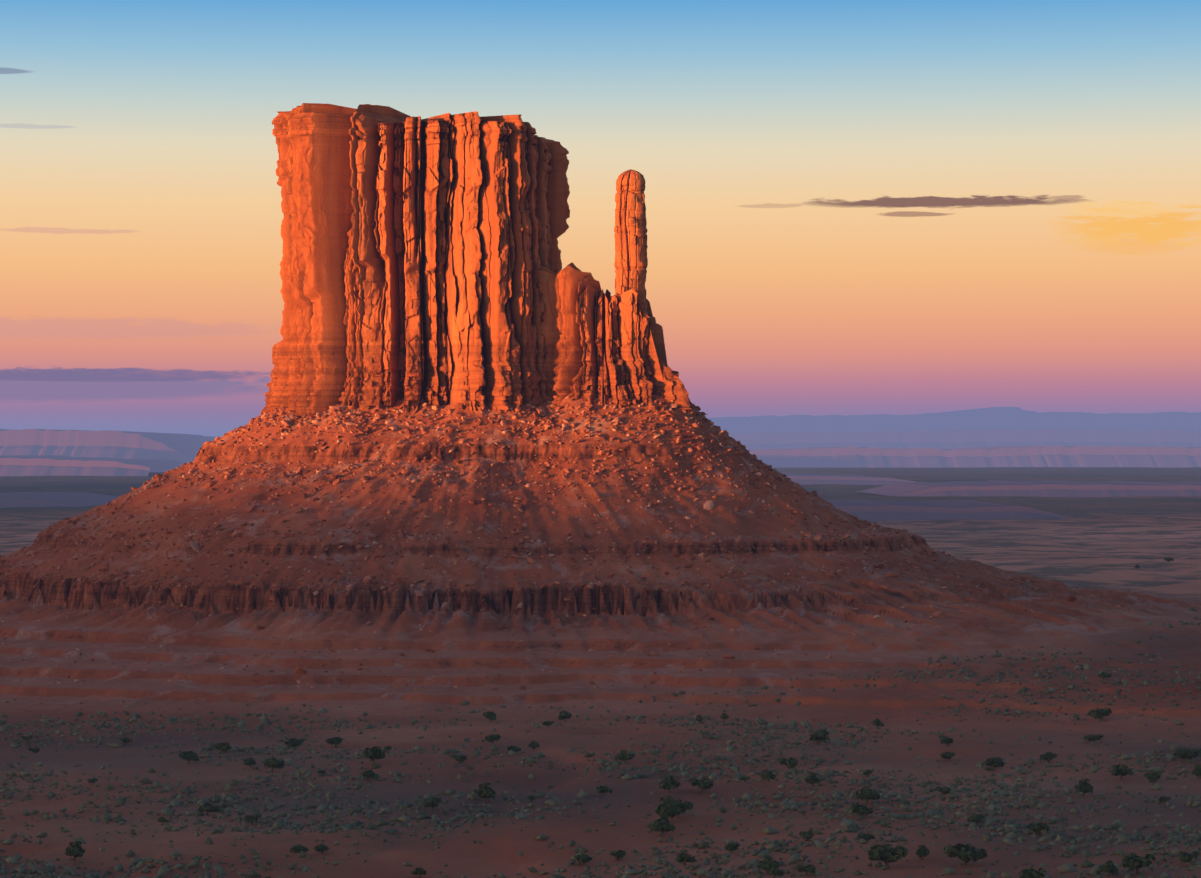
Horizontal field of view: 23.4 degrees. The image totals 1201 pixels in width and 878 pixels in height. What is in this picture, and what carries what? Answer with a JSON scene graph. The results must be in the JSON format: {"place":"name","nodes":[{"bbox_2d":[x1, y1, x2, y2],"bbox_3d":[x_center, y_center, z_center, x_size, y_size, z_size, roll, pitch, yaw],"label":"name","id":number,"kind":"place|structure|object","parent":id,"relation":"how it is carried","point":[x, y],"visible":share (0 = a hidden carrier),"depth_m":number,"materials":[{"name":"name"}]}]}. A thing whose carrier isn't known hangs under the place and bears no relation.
{"place":"outdoors","nodes":[
{"label":"outdoors","id":0,"kind":"place"},
{"bbox_2d":[261,103,569,415],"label":"butte","id":1,"kind":"object","parent":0,"point":[418,251],"visible":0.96,"depth_m":1566.74,"materials":[{"name":"stone"}]},
{"bbox_2d":[0,393,1200,877],"bbox_3d":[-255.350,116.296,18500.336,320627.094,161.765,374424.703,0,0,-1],"label":"terrain","id":2,"kind":"structure","parent":0,"point":[1102,545],"depth_m":1344.22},
{"bbox_2d":[21,735,32,740],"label":"bush","id":3,"kind":"object","parent":2,"relation":"on","point":[26,737],"visible":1,"depth_m":1108.45,"materials":[{"name":"green plant"}]},
{"bbox_2d":[27,747,39,753],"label":"bush","id":4,"kind":"object","parent":2,"relation":"on","point":[36,749],"visible":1,"depth_m":1064.53,"materials":[{"name":"green plant"}]},
{"bbox_2d":[0,492,119,507],"bbox_3d":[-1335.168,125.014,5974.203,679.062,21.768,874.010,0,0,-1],"label":"distant mesa","id":5,"kind":"structure","parent":2,"relation":"on","point":[45,499],"depth_m":5788.01,"materials":[{"name":"purple stone"}]},
{"bbox_2d":[65,840,84,860],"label":"juniper tree","id":6,"kind":"object","parent":2,"relation":"on","point":[75,850],"visible":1,"depth_m":789.35,"materials":[{"name":"green plant"}]},
{"bbox_2d":[88,778,97,783],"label":"bush","id":7,"kind":"object","parent":2,"relation":"on","point":[93,780],"visible":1,"depth_m":962.18,"materials":[{"name":"green plant"}]},
{"bbox_2d":[0,455,187,475],"bbox_3d":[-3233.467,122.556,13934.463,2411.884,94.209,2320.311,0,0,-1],"label":"distant mesa","id":8,"kind":"structure","parent":2,"relation":"on","point":[37,465],"depth_m":12960.20,"materials":[{"name":"purple stone"}]},
{"bbox_2d":[0,429,215,462],"bbox_3d":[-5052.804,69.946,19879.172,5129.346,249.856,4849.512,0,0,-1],"label":"distant mesa","id":9,"kind":"structure","parent":2,"relation":"on","point":[133,445],"depth_m":17943.41,"materials":[{"name":"purple stone"}]},
{"bbox_2d":[120,737,131,744],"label":"bush","id":10,"kind":"object","parent":2,"relation":"on","point":[125,740],"visible":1,"depth_m":1099.38,"materials":[{"name":"green plant"}]},
{"bbox_2d":[158,817,168,822],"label":"bush","id":11,"kind":"object","parent":2,"relation":"on","point":[162,819],"visible":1,"depth_m":872.02,"materials":[{"name":"green plant"}]},
{"bbox_2d":[178,750,199,763],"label":"juniper tree","id":12,"kind":"object","parent":2,"relation":"on","point":[188,755],"visible":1,"depth_m":1023.30,"materials":[{"name":"green plant"}]},
{"bbox_2d":[199,803,219,814],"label":"bush","id":13,"kind":"object","parent":2,"relation":"on","point":[208,807],"visible":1,"depth_m":889.11,"materials":[{"name":"green plant"}]},
{"bbox_2d":[212,742,231,751],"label":"bush","id":14,"kind":"object","parent":2,"relation":"on","point":[221,746],"visible":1,"depth_m":1050.90,"materials":[{"name":"green plant"}]},
{"bbox_2d":[243,757,255,766],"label":"bush","id":15,"kind":"object","parent":2,"relation":"on","point":[249,761],"visible":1,"depth_m":1009.52,"materials":[{"name":"green plant"}]},
{"bbox_2d":[244,815,260,822],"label":"bush","id":16,"kind":"object","parent":2,"relation":"on","point":[249,818],"visible":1,"depth_m":868.87,"materials":[{"name":"green plant"}]},
{"bbox_2d":[264,757,283,771],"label":"bush","id":17,"kind":"object","parent":2,"relation":"on","point":[273,762],"visible":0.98,"depth_m":999.69,"materials":[{"name":"green plant"}]},
{"bbox_2d":[284,738,303,748],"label":"juniper tree","id":18,"kind":"object","parent":2,"relation":"on","point":[292,742],"visible":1,"depth_m":1064.74,"materials":[{"name":"green plant"}]},
{"bbox_2d":[290,844,308,852],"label":"juniper tree","id":19,"kind":"object","parent":2,"relation":"on","point":[297,848],"visible":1,"depth_m":790.95,"materials":[{"name":"green plant"}]},
{"bbox_2d":[314,843,328,853],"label":"juniper tree","id":20,"kind":"object","parent":2,"relation":"on","point":[321,847],"visible":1,"depth_m":792.57,"materials":[{"name":"green plant"}]},
{"bbox_2d":[325,737,341,747],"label":"juniper tree","id":21,"kind":"object","parent":2,"relation":"on","point":[336,740],"visible":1,"depth_m":1090.69,"materials":[{"name":"green plant"}]},
{"bbox_2d":[361,770,377,779],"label":"juniper tree","id":22,"kind":"object","parent":2,"relation":"on","point":[368,774],"visible":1,"depth_m":972.66,"materials":[{"name":"green plant"}]},
{"bbox_2d":[363,746,385,762],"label":"juniper tree","id":23,"kind":"object","parent":2,"relation":"on","point":[373,753],"visible":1,"depth_m":1014.00,"materials":[{"name":"green plant"}]},
{"bbox_2d":[383,746,391,752],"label":"bush","id":24,"kind":"object","parent":2,"relation":"on","point":[387,748],"visible":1,"depth_m":1055.86,"materials":[{"name":"green plant"}]},
{"bbox_2d":[411,867,426,877],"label":"juniper tree","id":25,"kind":"object","parent":2,"relation":"on","point":[419,871],"visible":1,"depth_m":760.51,"materials":[{"name":"green plant"}]},
{"bbox_2d":[423,797,442,810],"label":"bush","id":26,"kind":"object","parent":2,"relation":"on","point":[432,802],"visible":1,"depth_m":883.78,"materials":[{"name":"green plant"}]},
{"bbox_2d":[452,754,466,761],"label":"bush","id":27,"kind":"object","parent":2,"relation":"on","point":[460,757],"visible":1,"depth_m":1013.98,"materials":[{"name":"green plant"}]},
{"bbox_2d":[473,782,495,801],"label":"juniper tree","id":28,"kind":"object","parent":2,"relation":"on","point":[485,791],"visible":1,"depth_m":911.52,"materials":[{"name":"green plant"}]},
{"bbox_2d":[483,711,496,721],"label":"juniper tree","id":29,"kind":"object","parent":2,"relation":"on","point":[490,715],"visible":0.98,"depth_m":1177.60,"materials":[{"name":"green plant"}]},
{"bbox_2d":[485,734,500,743],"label":"juniper tree","id":30,"kind":"object","parent":2,"relation":"on","point":[490,738],"visible":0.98,"depth_m":1076.48,"materials":[{"name":"green plant"}]},
{"bbox_2d":[507,746,520,751],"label":"bush","id":31,"kind":"object","parent":2,"relation":"on","point":[514,748],"visible":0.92,"depth_m":1049.44,"materials":[{"name":"green plant"}]},
{"bbox_2d":[527,795,534,801],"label":"bush","id":32,"kind":"object","parent":2,"relation":"on","point":[531,797],"visible":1,"depth_m":913.16,"materials":[{"name":"green plant"}]},
{"bbox_2d":[528,741,539,749],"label":"bush","id":33,"kind":"object","parent":2,"relation":"on","point":[533,745],"visible":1,"depth_m":1069.69,"materials":[{"name":"green plant"}]},
{"bbox_2d":[542,721,553,726],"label":"bush","id":34,"kind":"object","parent":2,"relation":"on","point":[546,723],"visible":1,"depth_m":1146.80,"materials":[{"name":"green plant"}]},
{"bbox_2d":[558,711,571,721],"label":"juniper tree","id":35,"kind":"object","parent":2,"relation":"on","point":[564,715],"visible":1,"depth_m":1176.64,"materials":[{"name":"green plant"}]},
{"bbox_2d":[0,394,1142,689],"bbox_3d":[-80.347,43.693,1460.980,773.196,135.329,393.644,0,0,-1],"label":"talus boulders","id":36,"kind":"object","parent":2,"relation":"on","point":[354,414],"visible":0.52,"depth_m":1496.67,"materials":[{"name":"stone"}]},
{"bbox_2d":[574,854,591,865],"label":"juniper tree","id":37,"kind":"object","parent":2,"relation":"on","point":[582,858],"visible":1,"depth_m":777.11,"materials":[{"name":"green plant"}]},
{"bbox_2d":[0,598,1200,877],"bbox_3d":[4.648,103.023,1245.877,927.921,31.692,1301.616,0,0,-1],"label":"sagebrush shrubs","id":38,"kind":"object","parent":2,"relation":"on","point":[1010,830],"visible":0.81,"depth_m":915.56,"materials":[{"name":"green plant"}]},
{"bbox_2d":[596,786,612,795],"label":"juniper tree","id":39,"kind":"object","parent":2,"relation":"on","point":[601,789],"visible":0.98,"depth_m":926.70,"materials":[{"name":"green plant"}]},
{"bbox_2d":[609,850,626,860],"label":"juniper tree","id":40,"kind":"object","parent":2,"relation":"on","point":[619,853],"visible":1,"depth_m":782.56,"materials":[{"name":"green plant"}]},
{"bbox_2d":[615,750,634,761],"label":"bush","id":41,"kind":"object","parent":2,"relation":"on","point":[624,755],"visible":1,"depth_m":1019.92,"materials":[{"name":"green plant"}]},
{"bbox_2d":[647,817,675,835],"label":"juniper tree","id":42,"kind":"object","parent":2,"relation":"on","point":[661,825],"visible":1,"depth_m":820.13,"materials":[{"name":"green plant"}]},
{"bbox_2d":[655,796,681,820],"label":"juniper tree","id":43,"kind":"object","parent":2,"relation":"on","point":[668,807],"visible":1,"depth_m":838.28,"materials":[{"name":"green plant"}]},
{"bbox_2d":[659,774,680,792],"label":"juniper tree","id":44,"kind":"object","parent":2,"relation":"on","point":[667,783],"visible":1,"depth_m":925.38,"materials":[{"name":"green plant"}]},
{"bbox_2d":[671,799,693,817],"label":"juniper tree","id":45,"kind":"object","parent":2,"relation":"on","point":[685,806],"visible":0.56,"depth_m":849.57,"materials":[{"name":"green plant"}]},
{"bbox_2d":[675,853,695,865],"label":"bush","id":46,"kind":"object","parent":2,"relation":"on","point":[685,858],"visible":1,"depth_m":767.36,"materials":[{"name":"green plant"}]},
{"bbox_2d":[695,714,702,721],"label":"bush","id":47,"kind":"object","parent":2,"relation":"on","point":[699,718],"visible":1,"depth_m":1169.84,"materials":[{"name":"green plant"}]},
{"bbox_2d":[689,778,712,792],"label":"juniper tree","id":48,"kind":"object","parent":2,"relation":"on","point":[704,784],"visible":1,"depth_m":926.33,"materials":[{"name":"green plant"}]},
{"bbox_2d":[720,713,728,720],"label":"shrub","id":49,"kind":"object","parent":2,"relation":"on","point":[724,716],"visible":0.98,"depth_m":1184.39,"materials":[{"name":"green plant"}]},
{"bbox_2d":[724,843,739,852],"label":"juniper tree","id":50,"kind":"object","parent":2,"relation":"on","point":[731,847],"visible":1,"depth_m":783.63,"materials":[{"name":"green plant"}]},
{"bbox_2d":[740,776,749,781],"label":"shrub","id":51,"kind":"object","parent":2,"relation":"on","point":[744,778],"visible":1,"depth_m":951.24,"materials":[{"name":"green plant"}]},
{"bbox_2d":[761,769,775,781],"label":"juniper tree","id":52,"kind":"object","parent":2,"relation":"on","point":[768,775],"visible":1,"depth_m":954.29,"materials":[{"name":"green plant"}]},
{"bbox_2d":[758,856,780,870],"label":"shrub","id":53,"kind":"object","parent":2,"relation":"on","point":[767,862],"visible":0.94,"depth_m":747.35,"materials":[{"name":"green plant"}]},
{"bbox_2d":[767,866,783,877],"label":"juniper tree","id":54,"kind":"object","parent":2,"relation":"on","point":[774,871],"visible":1,"depth_m":738.14,"materials":[{"name":"green plant"}]},
{"bbox_2d":[777,757,797,769],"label":"shrub","id":55,"kind":"object","parent":2,"relation":"on","point":[790,763],"visible":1,"depth_m":997.71,"materials":[{"name":"green plant"}]},
{"bbox_2d":[797,864,815,875],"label":"juniper tree","id":56,"kind":"object","parent":2,"relation":"on","point":[808,868],"visible":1,"depth_m":741.42,"materials":[{"name":"green plant"}]},
{"bbox_2d":[799,830,813,840],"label":"shrub","id":57,"kind":"object","parent":2,"relation":"on","point":[809,834],"visible":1,"depth_m":795.36,"materials":[{"name":"green plant"}]},
{"bbox_2d":[805,772,819,786],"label":"juniper tree","id":58,"kind":"object","parent":2,"relation":"on","point":[812,778],"visible":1,"depth_m":942.48,"materials":[{"name":"green plant"}]},
{"bbox_2d":[809,729,829,744],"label":"juniper tree","id":59,"kind":"object","parent":2,"relation":"on","point":[816,735],"visible":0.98,"depth_m":1086.42,"materials":[{"name":"green plant"}]},
{"bbox_2d":[782,473,914,484],"bbox_3d":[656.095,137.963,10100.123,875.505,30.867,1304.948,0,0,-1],"label":"plateau rock","id":60,"kind":"object","parent":2,"relation":"on","point":[804,479],"visible":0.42,"depth_m":9505.46,"materials":[{"name":"purple stone"}]},
{"bbox_2d":[850,804,873,815],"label":"shrub","id":61,"kind":"object","parent":2,"relation":"on","point":[861,809],"visible":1,"depth_m":852.28,"materials":[{"name":"green plant"}]},
{"bbox_2d":[857,833,874,842],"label":"juniper tree","id":62,"kind":"object","parent":2,"relation":"on","point":[867,837],"visible":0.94,"depth_m":787.28,"materials":[{"name":"green plant"}]},
{"bbox_2d":[854,787,879,803],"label":"juniper tree","id":63,"kind":"object","parent":2,"relation":"on","point":[866,793],"visible":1,"depth_m":891.59,"materials":[{"name":"green plant"}]},
{"bbox_2d":[863,769,872,776],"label":"shrub","id":64,"kind":"object","parent":2,"relation":"on","point":[867,772],"visible":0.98,"depth_m":972.55,"materials":[{"name":"green plant"}]},
{"bbox_2d":[871,718,883,726],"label":"shrub","id":65,"kind":"object","parent":2,"relation":"on","point":[876,722],"visible":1,"depth_m":1155.36,"materials":[{"name":"green plant"}]},
{"bbox_2d":[867,844,907,867],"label":"juniper tree","id":66,"kind":"object","parent":2,"relation":"on","point":[887,854],"visible":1,"depth_m":747.59,"materials":[{"name":"green plant"}]},
{"bbox_2d":[915,845,929,859],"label":"shrub","id":67,"kind":"object","parent":2,"relation":"on","point":[923,851],"visible":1,"depth_m":756.82,"materials":[{"name":"green plant"}]},
{"bbox_2d":[936,786,950,795],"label":"shrub","id":68,"kind":"object","parent":2,"relation":"on","point":[945,790],"visible":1,"depth_m":910.51,"materials":[{"name":"green plant"}]},
{"bbox_2d":[824,499,1068,521],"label":"plateau rock","id":69,"kind":"object","parent":2,"relation":"on","point":[883,510],"visible":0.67,"depth_m":4602.71,"materials":[{"name":"purple stone"}]},
{"bbox_2d":[939,736,953,746],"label":"juniper tree","id":70,"kind":"object","parent":2,"relation":"on","point":[945,740],"visible":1,"depth_m":1083.70,"materials":[{"name":"green plant"}]},
{"bbox_2d":[940,751,954,760],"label":"shrub","id":71,"kind":"object","parent":2,"relation":"on","point":[946,755],"visible":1,"depth_m":1043.06,"materials":[{"name":"green plant"}]},
{"bbox_2d":[944,843,986,864],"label":"juniper tree","id":72,"kind":"object","parent":2,"relation":"on","point":[967,853],"visible":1,"depth_m":744.25,"materials":[{"name":"green plant"}]},
{"bbox_2d":[749,446,1200,467],"bbox_3d":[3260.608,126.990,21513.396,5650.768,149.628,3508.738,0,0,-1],"label":"distant mesa","id":73,"kind":"structure","parent":2,"relation":"on","point":[1016,456],"depth_m":19971.26,"materials":[{"name":"purple stone"}]},
{"bbox_2d":[967,814,984,823],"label":"juniper tree","id":74,"kind":"object","parent":2,"relation":"on","point":[976,818],"visible":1,"depth_m":832.33,"materials":[{"name":"green plant"}]},
{"bbox_2d":[982,757,1004,769],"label":"shrub","id":75,"kind":"object","parent":2,"relation":"on","point":[993,762],"visible":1,"depth_m":1006.32,"materials":[{"name":"green plant"}]},
{"bbox_2d":[856,480,1200,496],"bbox_3d":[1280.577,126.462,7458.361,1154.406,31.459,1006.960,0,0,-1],"label":"plateau rock","id":76,"kind":"object","parent":2,"relation":"on","point":[1044,488],"visible":0.92,"depth_m":7010.83,"materials":[{"name":"purple stone"}]},
{"bbox_2d":[1018,867,1046,877],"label":"juniper tree","id":77,"kind":"object","parent":2,"relation":"on","point":[1030,872],"visible":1,"depth_m":698.41,"materials":[{"name":"green plant"}]},
{"bbox_2d":[1028,822,1049,834],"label":"shrub","id":78,"kind":"object","parent":2,"relation":"on","point":[1037,827],"visible":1,"depth_m":803.07,"materials":[{"name":"green plant"}]},
{"bbox_2d":[1040,752,1056,761],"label":"juniper tree","id":79,"kind":"object","parent":2,"relation":"on","point":[1048,756],"visible":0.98,"depth_m":1034.38,"materials":[{"name":"green plant"}]},
{"bbox_2d":[1074,778,1092,795],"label":"juniper tree","id":80,"kind":"object","parent":2,"relation":"on","point":[1084,786],"visible":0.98,"depth_m":910.04,"materials":[{"name":"green plant"}]},
{"bbox_2d":[1084,734,1103,741],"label":"juniper tree","id":81,"kind":"object","parent":2,"relation":"on","point":[1093,738],"visible":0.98,"depth_m":1098.77,"materials":[{"name":"green plant"}]},
{"bbox_2d":[1088,708,1111,720],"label":"juniper tree","id":82,"kind":"object","parent":2,"relation":"on","point":[1099,713],"visible":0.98,"depth_m":1168.03,"materials":[{"name":"green plant"}]},
{"bbox_2d":[1097,672,1111,679],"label":"shrub","id":83,"kind":"object","parent":2,"relation":"on","point":[1104,675],"visible":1,"depth_m":1246.87,"materials":[{"name":"green plant"}]},
{"bbox_2d":[1098,860,1117,875],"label":"shrub","id":84,"kind":"object","parent":2,"relation":"on","point":[1108,867],"visible":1,"depth_m":714.65,"materials":[{"name":"green plant"}]},
{"bbox_2d":[1111,764,1132,779],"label":"juniper tree","id":85,"kind":"object","parent":2,"relation":"on","point":[1119,770],"visible":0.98,"depth_m":964.27,"materials":[{"name":"green plant"}]},
{"bbox_2d":[1122,852,1155,874],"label":"juniper tree","id":86,"kind":"object","parent":2,"relation":"on","point":[1132,861],"visible":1,"depth_m":714.62,"materials":[{"name":"green plant"}]},
{"bbox_2d":[1144,772,1160,784],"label":"juniper tree","id":87,"kind":"object","parent":2,"relation":"on","point":[1152,777],"visible":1,"depth_m":948.51,"materials":[{"name":"green plant"}]},
{"bbox_2d":[1159,796,1170,802],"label":"shrub","id":88,"kind":"object","parent":2,"relation":"on","point":[1163,799],"visible":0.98,"depth_m":878.48,"materials":[{"name":"green plant"}]},
{"bbox_2d":[1164,557,1173,561],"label":"shrub","id":89,"kind":"object","parent":2,"relation":"on","point":[1168,559],"visible":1,"depth_m":2713.74,"materials":[{"name":"green plant"}]},
{"bbox_2d":[1173,747,1200,759],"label":"juniper tree","id":90,"kind":"object","parent":2,"relation":"on","point":[1184,753],"visible":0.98,"depth_m":1026.81,"materials":[{"name":"green plant"}]},
{"bbox_2d":[1178,851,1199,864],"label":"shrub","id":91,"kind":"object","parent":2,"relation":"on","point":[1184,856],"visible":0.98,"depth_m":746.43,"materials":[{"name":"green plant"}]},
{"bbox_2d":[1191,764,1200,778],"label":"juniper tree","id":92,"kind":"object","parent":2,"relation":"on","point":[1196,770],"visible":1,"depth_m":970.68,"materials":[{"name":"green plant"}]},
{"bbox_2d":[0,0,1200,436],"label":"sky","id":93,"kind":"structure","parent":0,"point":[854,207],"materials":[{"name":"orange"}]},
{"bbox_2d":[533,262,707,414],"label":"rock buttress","id":94,"kind":"structure","parent":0,"point":[601,346],"depth_m":1545.40,"materials":[{"name":"stone"}]},
{"bbox_2d":[614,169,647,314],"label":"rock spire","id":95,"kind":"structure","parent":94,"relation":"on","point":[631,246],"depth_m":1546.81,"materials":[{"name":"stone"}]},
{"bbox_2d":[708,407,1200,432],"bbox_3d":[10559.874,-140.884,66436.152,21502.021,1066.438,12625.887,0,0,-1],"label":"distant mesa","id":96,"kind":"structure","parent":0,"point":[1008,418],"depth_m":62073.05,"materials":[{"name":"stone"}]},
{"bbox_2d":[729,429,1200,449],"bbox_3d":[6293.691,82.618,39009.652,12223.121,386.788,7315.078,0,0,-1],"label":"distant mesa","id":97,"kind":"structure","parent":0,"point":[952,439],"depth_m":36035.64,"materials":[{"name":"purple stone"}]}
]}

